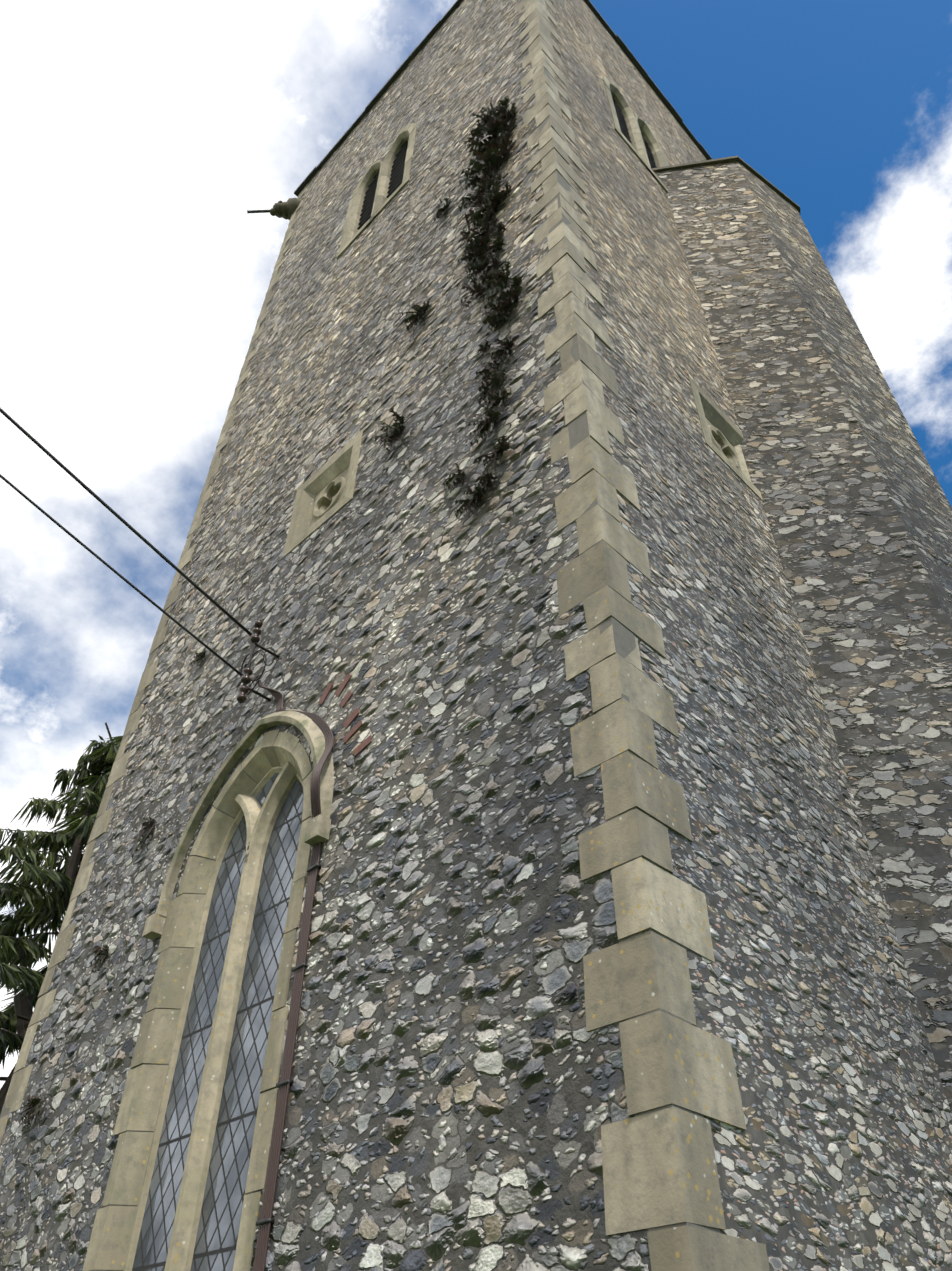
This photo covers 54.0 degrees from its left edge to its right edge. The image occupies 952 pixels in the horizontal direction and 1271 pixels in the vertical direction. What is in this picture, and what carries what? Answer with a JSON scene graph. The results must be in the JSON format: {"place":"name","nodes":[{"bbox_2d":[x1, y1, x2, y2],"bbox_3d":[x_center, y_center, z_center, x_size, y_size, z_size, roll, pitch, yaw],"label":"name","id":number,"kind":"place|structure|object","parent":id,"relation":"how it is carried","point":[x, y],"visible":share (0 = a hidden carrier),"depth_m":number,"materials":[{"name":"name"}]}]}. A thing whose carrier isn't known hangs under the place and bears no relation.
{"place":"outdoors","nodes":[
{"label":"outdoors","id":0,"kind":"place"},
{"bbox_2d":[0,722,122,1114],"bbox_3d":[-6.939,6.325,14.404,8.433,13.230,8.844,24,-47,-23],"label":"larch tree","id":1,"kind":"object","parent":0,"point":[23,951],"visible":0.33,"depth_m":16.16,"materials":[{"name":"green plant"}]},
{"bbox_2d":[0,0,951,1270],"bbox_3d":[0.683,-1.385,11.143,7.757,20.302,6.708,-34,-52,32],"label":"tower","id":2,"kind":"structure","parent":0,"point":[522,834],"depth_m":5.84,"materials":[{"name":"grey stone"}]},
{"bbox_2d":[0,408,251,675],"bbox_3d":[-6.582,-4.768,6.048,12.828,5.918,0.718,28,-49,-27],"label":"overhead wires","id":3,"kind":"object","parent":2,"relation":"attached to","point":[103,503],"visible":1,"depth_m":7.04,"materials":[{"name":"black"}]},
{"bbox_2d":[0,0,951,1088],"label":"sky","id":4,"kind":"structure","parent":0,"point":[139,138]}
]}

